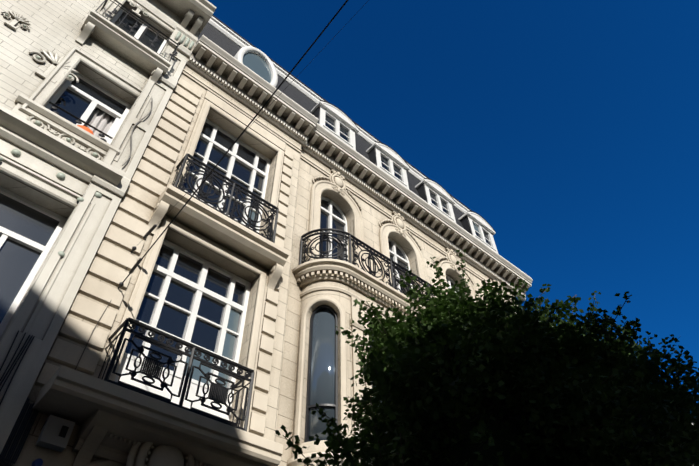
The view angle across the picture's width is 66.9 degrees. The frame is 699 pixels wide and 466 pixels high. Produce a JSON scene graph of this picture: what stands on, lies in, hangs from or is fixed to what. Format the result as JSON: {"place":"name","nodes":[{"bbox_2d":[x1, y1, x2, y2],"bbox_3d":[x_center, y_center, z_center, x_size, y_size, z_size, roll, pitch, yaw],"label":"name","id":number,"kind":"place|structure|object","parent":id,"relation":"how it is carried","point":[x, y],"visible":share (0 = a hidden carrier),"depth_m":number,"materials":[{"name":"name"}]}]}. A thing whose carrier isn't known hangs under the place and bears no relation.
{"place":"outdoors","nodes":[
{"label":"outdoors","id":0,"kind":"place"},
{"bbox_2d":[291,280,413,464],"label":"oriel wall","id":1,"kind":"structure","parent":0,"point":[343,299],"depth_m":9.51,"materials":[{"name":"beige stone"}]},
{"bbox_2d":[304,305,373,442],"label":"oriel frames","id":2,"kind":"structure","parent":1,"relation":"attached to","point":[335,404],"depth_m":9.00,"materials":[{"name":"white wood"}]},
{"bbox_2d":[308,309,381,441],"bbox_3d":[2.526,4.236,10.952,8.265,2.750,0.390,32,-56,-27],"label":"window glass","id":3,"kind":"object","parent":2,"relation":"in","point":[322,389],"visible":0.04,"depth_m":9.09,"materials":[{"name":"glass"}]},
{"bbox_2d":[208,0,698,402],"label":"sky","id":4,"kind":"structure","parent":0,"point":[571,127],"materials":[{"name":"blue"}]},
{"bbox_2d":[275,249,698,465],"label":"tree","id":5,"kind":"object","parent":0,"point":[400,361],"depth_m":5.12,"materials":[{"name":"green plant"}]},
{"label":"ground","id":6,"kind":"structure","parent":0,"visible":0},
{"bbox_2d":[0,0,170,338],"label":"wall","id":7,"kind":"structure","parent":6,"relation":"on","point":[55,26],"depth_m":9.62,"materials":[{"name":"brick"}]},
{"bbox_2d":[0,7,167,336],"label":"window frames","id":8,"kind":"structure","parent":7,"relation":"attached to","point":[5,233],"depth_m":7.93,"materials":[{"name":"white paint"}]},
{"bbox_2d":[0,193,58,323],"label":"window pane","id":9,"kind":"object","parent":8,"relation":"attached to","point":[18,261],"depth_m":7.35,"materials":[{"name":"grey glass"}]},
{"bbox_2d":[83,109,114,137],"bbox_3d":[-4.581,-1.786,9.570,0.510,1.320,0.103,32,-56,-27],"label":"curtain","id":10,"kind":"object","parent":8,"relation":"hanging from","point":[101,121],"visible":0.39,"depth_m":9.81,"materials":[{"name":"grey fabric"}]},
{"bbox_2d":[50,12,163,124],"bbox_3d":[-12.693,-0.572,7.078,14.940,15.100,9.790,32,-56,-27],"label":"glass","id":11,"kind":"object","parent":8,"relation":"on","point":[71,102],"depth_m":10.05,"materials":[{"name":"glass"}]},
{"bbox_2d":[0,3,193,257],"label":"wall ornament","id":12,"kind":"object","parent":7,"relation":"attached to","point":[17,153],"visible":0.77,"depth_m":8.25,"materials":[{"name":"stone"}]},
{"bbox_2d":[49,0,180,141],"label":"balcony railing","id":13,"kind":"object","parent":7,"relation":"attached to","point":[79,120],"visible":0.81,"depth_m":11.05,"materials":[{"name":"black metal"}]},
{"bbox_2d":[77,125,93,134],"bbox_3d":[-4.465,-1.687,9.030,0.463,0.278,0.120,32,-56,-27],"label":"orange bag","id":14,"kind":"object","parent":13,"relation":"attached to","point":[86,129],"visible":0.12,"depth_m":9.01,"materials":[{"name":"orange plastic"}]},
{"bbox_2d":[0,0,216,453],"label":"mouldings","id":15,"kind":"object","parent":6,"relation":"on","point":[47,150],"visible":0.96,"depth_m":8.18,"materials":[{"name":"white stone"}]},
{"bbox_2d":[122,98,152,165],"bbox_3d":[-3.861,-1.898,9.675,0.180,2.205,0.023,32,-56,-27],"label":"wall ornament","id":16,"kind":"object","parent":15,"relation":"attached to","point":[133,129],"visible":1,"depth_m":9.61,"materials":[{"name":"white stone"}]},
{"bbox_2d":[1,65,517,465],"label":"wall","id":17,"kind":"structure","parent":6,"relation":"on","point":[280,394],"depth_m":9.70,"materials":[{"name":"stone"}]},
{"bbox_2d":[0,330,38,465],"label":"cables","id":18,"kind":"object","parent":17,"relation":"attached to","point":[3,459],"visible":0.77,"depth_m":5.74,"materials":[{"name":"black plastic"}]},
{"bbox_2d":[31,458,42,465],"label":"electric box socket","id":19,"kind":"object","parent":17,"relation":"attached to","point":[38,462],"visible":1,"depth_m":5.61,"materials":[{"name":"blue plastic"}]},
{"bbox_2d":[34,77,293,436],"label":"quoins","id":20,"kind":"object","parent":17,"relation":"attached to","point":[185,97],"visible":0.77,"depth_m":8.29,"materials":[{"name":"stone"}]},
{"bbox_2d":[40,0,368,430],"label":"span wires","id":21,"kind":"object","parent":17,"relation":"attached to","point":[134,267],"visible":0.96,"depth_m":6.70,"materials":[{"name":"grey metal"}]},
{"bbox_2d":[32,69,515,465],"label":"mouldings","id":22,"kind":"object","parent":17,"relation":"attached to","point":[115,422],"visible":0.67,"depth_m":7.73,"materials":[{"name":"stone"}]},
{"bbox_2d":[36,415,75,451],"bbox_3d":[-3.645,2.174,5.417,1.607,0.907,0.210,32,-56,-27],"label":"electric box","id":23,"kind":"object","parent":22,"relation":"attached to","point":[49,438],"depth_m":5.83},
{"bbox_2d":[98,317,254,431],"bbox_3d":[-2.269,2.010,6.975,1.949,0.979,0.589,32,-56,-27],"label":"railing","id":24,"kind":"object","parent":22,"relation":"on","point":[218,394],"visible":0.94,"depth_m":6.84,"materials":[{"name":"black metal"}]},
{"bbox_2d":[172,153,278,242],"bbox_3d":[-2.323,-0.520,9.925,2.089,1.069,0.409,32,-56,-27],"label":"railing","id":25,"kind":"object","parent":22,"relation":"on","point":[210,180],"visible":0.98,"depth_m":9.83,"materials":[{"name":"black metal"}]},
{"bbox_2d":[114,118,463,419],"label":"window frames","id":26,"kind":"structure","parent":17,"relation":"attached to","point":[199,288],"depth_m":8.99,"materials":[{"name":"white paint"}]},
{"bbox_2d":[182,210,254,387],"bbox_3d":[-2.247,0.834,9.570,0.795,4.270,0.004,32,-56,-27],"label":"curtain","id":27,"kind":"object","parent":26,"relation":"in","point":[228,346],"visible":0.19,"depth_m":8.63,"materials":[{"name":"grey fabric"}]},
{"bbox_2d":[125,122,459,387],"bbox_3d":[0.926,2.527,11.951,11.250,7.470,0.079,32,-56,-27],"label":"glass","id":28,"kind":"object","parent":26,"relation":"in","point":[174,321],"depth_m":9.07,"materials":[{"name":"blue"}]},
{"bbox_2d":[126,169,512,465],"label":"carved ornaments","id":29,"kind":"object","parent":17,"relation":"attached to","point":[164,455],"visible":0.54,"depth_m":6.35,"materials":[{"name":"stone"}]},
{"bbox_2d":[286,258,425,465],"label":"oriel mouldings","id":30,"kind":"object","parent":17,"relation":"attached to","point":[356,278],"visible":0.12,"depth_m":10.18,"materials":[{"name":"beige stone"}]},
{"bbox_2d":[299,228,446,300],"bbox_3d":[2.562,2.309,12.903,8.911,1.029,0.760,32,-56,-27],"label":"balcony railing","id":31,"kind":"object","parent":30,"relation":"on","point":[371,251],"visible":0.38,"depth_m":11.29,"materials":[{"name":"black metal"}]},
{"bbox_2d":[185,35,532,300],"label":"cornice","id":32,"kind":"structure","parent":17,"relation":"on","point":[222,69],"depth_m":14.40,"materials":[{"name":"beige stone"}]},
{"bbox_2d":[196,15,495,233],"bbox_3d":[-1.732,-0.130,18.858,12.700,3.350,8.000,32,-56,-27],"label":"roof","id":33,"kind":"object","parent":32,"relation":"on","point":[222,41],"depth_m":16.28,"materials":[{"name":"grey metal"}]},
{"bbox_2d":[234,46,277,86],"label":"window frame","id":34,"kind":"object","parent":33,"relation":"attached to","point":[241,52],"depth_m":14.77,"materials":[{"name":"white paint"}]},
{"bbox_2d":[243,52,270,82],"bbox_3d":[-2.529,-4.460,14.444,1.000,1.720,0.001,32,-56,-27],"label":"window pane","id":35,"kind":"structure","parent":34,"relation":"attached to","point":[256,64],"depth_m":14.61,"materials":[{"name":"glass"}]},
{"bbox_2d":[208,16,530,277],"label":"white roof trim","id":36,"kind":"structure","parent":33,"relation":"attached to","point":[342,119],"depth_m":17.21,"materials":[{"name":"white paint"}]},
{"bbox_2d":[325,115,490,245],"bbox_3d":[2.185,-1.526,17.623,7.860,0.860,0.015,32,-56,-27],"label":"dormer glass","id":37,"kind":"object","parent":36,"relation":"in","point":[346,133],"visible":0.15,"depth_m":17.16,"materials":[{"name":"glass"}]}
]}

